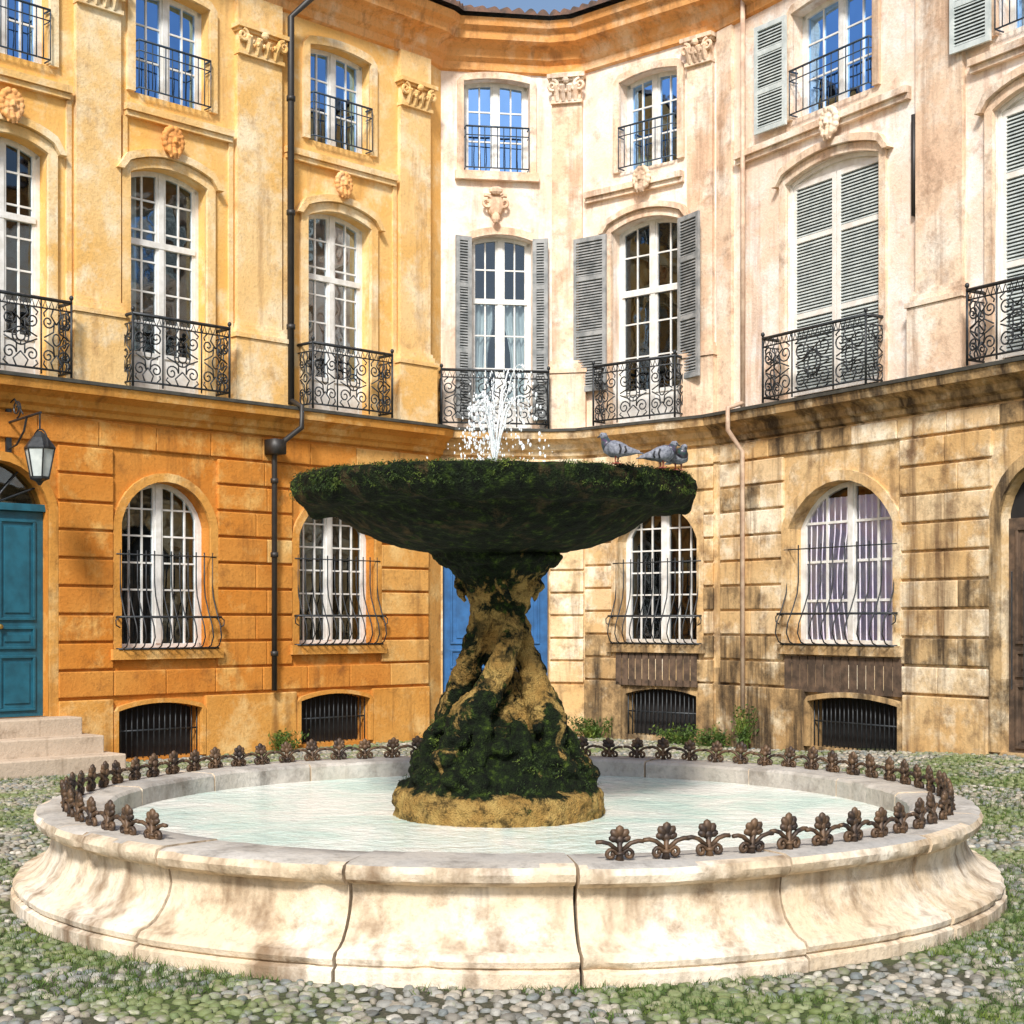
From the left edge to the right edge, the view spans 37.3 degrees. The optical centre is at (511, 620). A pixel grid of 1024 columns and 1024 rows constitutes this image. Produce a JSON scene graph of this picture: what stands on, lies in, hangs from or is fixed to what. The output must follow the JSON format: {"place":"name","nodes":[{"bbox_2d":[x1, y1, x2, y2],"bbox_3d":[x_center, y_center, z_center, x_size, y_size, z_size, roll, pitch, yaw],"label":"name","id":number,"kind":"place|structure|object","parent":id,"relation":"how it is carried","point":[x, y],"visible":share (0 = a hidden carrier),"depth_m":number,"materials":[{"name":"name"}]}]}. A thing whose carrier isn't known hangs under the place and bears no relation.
{"place":"outdoors","nodes":[
{"label":"outdoors","id":0,"kind":"place"},
{"bbox_2d":[0,742,1023,1023],"bbox_3d":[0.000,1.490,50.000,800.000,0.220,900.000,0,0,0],"label":"ground","id":1,"kind":"structure","parent":0,"point":[888,964],"depth_m":6.47,"materials":[{"name":"grey stone"}]},
{"bbox_2d":[0,716,125,779],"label":"stone steps","id":2,"kind":"structure","parent":1,"relation":"on","point":[39,746],"depth_m":15.82,"materials":[{"name":"beige stone"}]},
{"bbox_2d":[0,145,358,643],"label":"interior","id":3,"kind":"object","parent":1,"relation":"on","point":[17,484],"depth_m":18.45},
{"bbox_2d":[0,0,440,761],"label":"walls","id":4,"kind":"structure","parent":1,"relation":"on","point":[130,466],"depth_m":18.07,"materials":[{"name":"paint"}]},
{"bbox_2d":[0,471,45,717],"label":"front door","id":5,"kind":"structure","parent":4,"relation":"attached to","point":[21,609],"depth_m":16.36,"materials":[{"name":"teal paint"}]},
{"bbox_2d":[5,398,55,484],"bbox_3d":[-5.019,-1.874,15.852,0.299,0.958,0.871,0,0,-35],"label":"wall lantern","id":6,"kind":"object","parent":4,"relation":"attached to","point":[39,448],"depth_m":15.59,"materials":[{"name":"black metal"}]},
{"bbox_2d":[0,0,365,647],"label":"windows","id":7,"kind":"structure","parent":4,"relation":"attached to","point":[173,24],"depth_m":17.79,"materials":[{"name":"white paint"}]},
{"bbox_2d":[0,0,393,758],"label":"balconies and grilles","id":8,"kind":"structure","parent":4,"relation":"attached to","point":[148,730],"depth_m":17.66,"materials":[{"name":"black metal"}]},
{"bbox_2d":[0,411,429,755],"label":"rusticated blocks","id":9,"kind":"structure","parent":4,"relation":"attached to","point":[248,722],"depth_m":18.14,"materials":[{"name":"orange stone"}]},
{"bbox_2d":[0,0,460,753],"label":"mouldings","id":10,"kind":"object","parent":4,"relation":"attached to","point":[418,36],"visible":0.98,"depth_m":18.16,"materials":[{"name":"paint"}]},
{"bbox_2d":[0,87,24,123],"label":"keystone mask","id":11,"kind":"object","parent":10,"relation":"attached to","point":[12,106],"visible":1,"depth_m":15.97,"materials":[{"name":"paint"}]},
{"bbox_2d":[161,125,184,158],"bbox_3d":[-3.896,-5.490,17.425,0.307,0.385,0.172,0,0,-45],"label":"keystone mask","id":12,"kind":"object","parent":10,"relation":"attached to","point":[173,141],"visible":1,"depth_m":17.37,"materials":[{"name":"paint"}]},
{"bbox_2d":[335,171,352,198],"bbox_3d":[-2.132,-5.509,19.192,0.282,0.353,0.158,0,0,-45],"label":"keystone mask","id":13,"kind":"object","parent":10,"relation":"attached to","point":[343,184],"visible":1,"depth_m":19.14,"materials":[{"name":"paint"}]},
{"bbox_2d":[264,0,313,690],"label":"drainpipes","id":14,"kind":"object","parent":4,"relation":"attached to","point":[274,447],"visible":1,"depth_m":18.55,"materials":[{"name":"black metal"}]},
{"bbox_2d":[429,0,463,10],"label":"roof","id":15,"kind":"structure","parent":4,"relation":"on","point":[455,5],"depth_m":20.19,"materials":[{"name":"ceramic"}]},
{"bbox_2d":[268,728,309,750],"bbox_3d":[-2.724,1.448,18.494,0.479,0.308,0.408,0,0,0],"label":"weed plant","id":16,"kind":"object","parent":1,"relation":"on","point":[281,739],"visible":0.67,"depth_m":18.47,"materials":[{"name":"green plant"}]},
{"bbox_2d":[10,364,1006,989],"bbox_3d":[-0.020,0.073,9.558,5.973,3.364,5.979,0,0,0],"label":"fountain","id":17,"kind":"object","parent":1,"relation":"on","point":[498,828],"visible":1,"depth_m":8.12,"materials":[{"name":"stone"}]},
{"bbox_2d":[597,432,643,464],"bbox_3d":[0.603,-0.968,8.494,0.273,0.182,0.130,0,0,25],"label":"pigeon","id":18,"kind":"object","parent":17,"relation":"on","point":[615,449],"visible":1,"depth_m":8.46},
{"bbox_2d":[636,441,679,468],"bbox_3d":[0.847,-0.958,8.735,0.273,0.162,0.130,0,0,-20],"label":"pigeon","id":19,"kind":"object","parent":17,"relation":"on","point":[663,453],"visible":1,"depth_m":8.70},
{"bbox_2d":[665,444,687,470],"bbox_3d":[0.965,-0.950,8.872,0.123,0.145,0.260,0,0,-20],"label":"pigeon","id":20,"kind":"object","parent":17,"relation":"on","point":[680,457],"visible":0.88,"depth_m":8.80,"materials":[{"name":"grey"}]},
{"bbox_2d":[0,736,1023,1023],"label":"cobblestones","id":21,"kind":"structure","parent":1,"relation":"on","point":[156,1008],"depth_m":6.54,"materials":[{"name":"stone"}]},
{"bbox_2d":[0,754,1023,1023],"bbox_3d":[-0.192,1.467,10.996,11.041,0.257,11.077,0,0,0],"label":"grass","id":22,"kind":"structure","parent":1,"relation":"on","point":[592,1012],"depth_m":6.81,"materials":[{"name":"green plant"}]},
{"bbox_2d":[441,41,717,742],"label":"walls","id":23,"kind":"structure","parent":1,"relation":"on","point":[464,211],"depth_m":20.69,"materials":[{"name":"beige paint"}]},
{"bbox_2d":[443,567,547,692],"bbox_3d":[-0.233,-0.025,20.886,1.471,2.950,0.137,0,0,-9],"label":"carriage door","id":24,"kind":"structure","parent":23,"relation":"attached to","point":[456,611],"depth_m":20.81,"materials":[{"name":"blue paint"}]},
{"bbox_2d":[439,112,701,736],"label":"balconies and grilles","id":25,"kind":"structure","parent":23,"relation":"attached to","point":[664,708],"depth_m":20.16,"materials":[{"name":"black metal"}]},
{"bbox_2d":[455,210,699,419],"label":"shutters","id":26,"kind":"object","parent":23,"relation":"attached to","point":[591,278],"visible":0.98,"depth_m":20.60,"materials":[{"name":"grey paint"}]},
{"bbox_2d":[442,447,714,743],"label":"rusticated blocks","id":27,"kind":"structure","parent":23,"relation":"attached to","point":[590,699],"depth_m":20.60,"materials":[{"name":"stone"}]},
{"bbox_2d":[441,0,717,686],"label":"mouldings","id":28,"kind":"object","parent":23,"relation":"attached to","point":[564,56],"visible":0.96,"depth_m":20.42,"materials":[{"name":"beige stone"}]},
{"bbox_2d":[632,165,650,192],"bbox_3d":[1.712,-5.822,20.013,0.294,0.369,0.165,0,0,41],"label":"keystone mask","id":29,"kind":"object","parent":28,"relation":"attached to","point":[641,177],"visible":1,"depth_m":19.96,"materials":[{"name":"beige stone"}]},
{"bbox_2d":[464,70,696,642],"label":"windows","id":30,"kind":"structure","parent":23,"relation":"attached to","point":[506,105],"depth_m":20.58,"materials":[{"name":"white paint"}]},
{"bbox_2d":[475,223,696,638],"bbox_3d":[1.153,-3.150,21.050,5.183,9.900,1.118,0,0,19],"label":"interior","id":31,"kind":"object","parent":1,"relation":"on","point":[664,297],"depth_m":21.04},
{"bbox_2d":[567,714,612,738],"bbox_3d":[1.085,1.445,20.521,0.712,0.380,0.521,0,0,36],"label":"weed plant","id":32,"kind":"object","parent":1,"relation":"on","point":[593,731],"visible":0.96,"depth_m":20.46,"materials":[{"name":"green plant"}]},
{"bbox_2d":[649,723,705,744],"bbox_3d":[2.186,1.462,19.503,0.890,0.320,0.524,0,0,15],"label":"weed plant","id":33,"kind":"object","parent":1,"relation":"on","point":[675,737],"visible":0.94,"depth_m":19.48,"materials":[{"name":"green plant"}]},
{"bbox_2d":[682,721,735,747],"bbox_3d":[2.509,1.458,19.145,0.731,0.367,0.568,0,0,13],"label":"weed plant","id":34,"kind":"object","parent":1,"relation":"on","point":[708,740],"visible":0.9,"depth_m":19.08,"materials":[{"name":"green plant"}]},
{"bbox_2d":[730,704,759,748],"bbox_3d":[2.854,1.282,18.620,0.353,0.607,0.340,0,0,0],"label":"weed plant","id":35,"kind":"object","parent":1,"relation":"on","point":[743,728],"visible":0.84,"depth_m":18.61,"materials":[{"name":"green plant"}]},
{"bbox_2d":[718,0,1023,757],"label":"walls","id":36,"kind":"structure","parent":1,"relation":"on","point":[879,462],"depth_m":16.94,"materials":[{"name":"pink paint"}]},
{"bbox_2d":[725,0,914,708],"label":"drainpipes","id":37,"kind":"object","parent":36,"relation":"attached to","point":[741,403],"visible":0.92,"depth_m":18.79,"materials":[{"name":"beige metal"}]},
{"bbox_2d":[701,0,1023,752],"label":"mouldings","id":38,"kind":"object","parent":36,"relation":"attached to","point":[941,376],"visible":0.98,"depth_m":16.67,"materials":[{"name":"beige stone"}]},
{"bbox_2d":[818,105,839,140],"bbox_3d":[3.657,-5.728,17.477,0.179,0.401,0.320,0,0,-32],"label":"keystone mask","id":39,"kind":"object","parent":38,"relation":"attached to","point":[828,123],"visible":1,"depth_m":17.42,"materials":[{"name":"beige stone"}]},
{"bbox_2d":[716,400,1023,754],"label":"rusticated blocks","id":40,"kind":"structure","parent":36,"relation":"attached to","point":[945,724],"depth_m":16.46,"materials":[{"name":"stone"}]},
{"bbox_2d":[754,0,1023,397],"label":"shutters","id":41,"kind":"object","parent":36,"relation":"attached to","point":[834,238],"visible":0.81,"depth_m":17.53,"materials":[{"name":"paint"}]},
{"bbox_2d":[761,0,1023,750],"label":"balconies and grilles","id":42,"kind":"structure","parent":36,"relation":"attached to","point":[852,723],"depth_m":17.28,"materials":[{"name":"black metal"}]},
{"bbox_2d":[801,0,1023,644],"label":"windows","id":43,"kind":"structure","parent":36,"relation":"attached to","point":[852,517],"depth_m":17.71,"materials":[{"name":"white paint"}]},
{"bbox_2d":[1009,482,1023,752],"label":"cellar door","id":44,"kind":"structure","parent":36,"relation":"attached to","point":[1016,632],"depth_m":15.49,"materials":[{"name":"brown wood"}]},
{"bbox_2d":[802,355,1023,497],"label":"interior","id":45,"kind":"object","parent":1,"relation":"on","point":[862,490],"depth_m":18.46,"materials":[{"name":"black"}]},
{"bbox_2d":[456,0,596,13],"label":"sky","id":46,"kind":"structure","parent":0,"point":[537,5],"materials":[{"name":"blue"}]},
{"bbox_3d":[6.233,-8.678,16.356,7.978,1.085,10.237,0,0,0],"label":"roof","id":47,"kind":"object","parent":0,"visible":0},
{"bbox_2d":[456,0,624,20],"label":"roof","id":48,"kind":"structure","parent":47,"relation":"attached to","point":[532,14],"depth_m":20.39,"materials":[{"name":"ceramic"}]}
]}

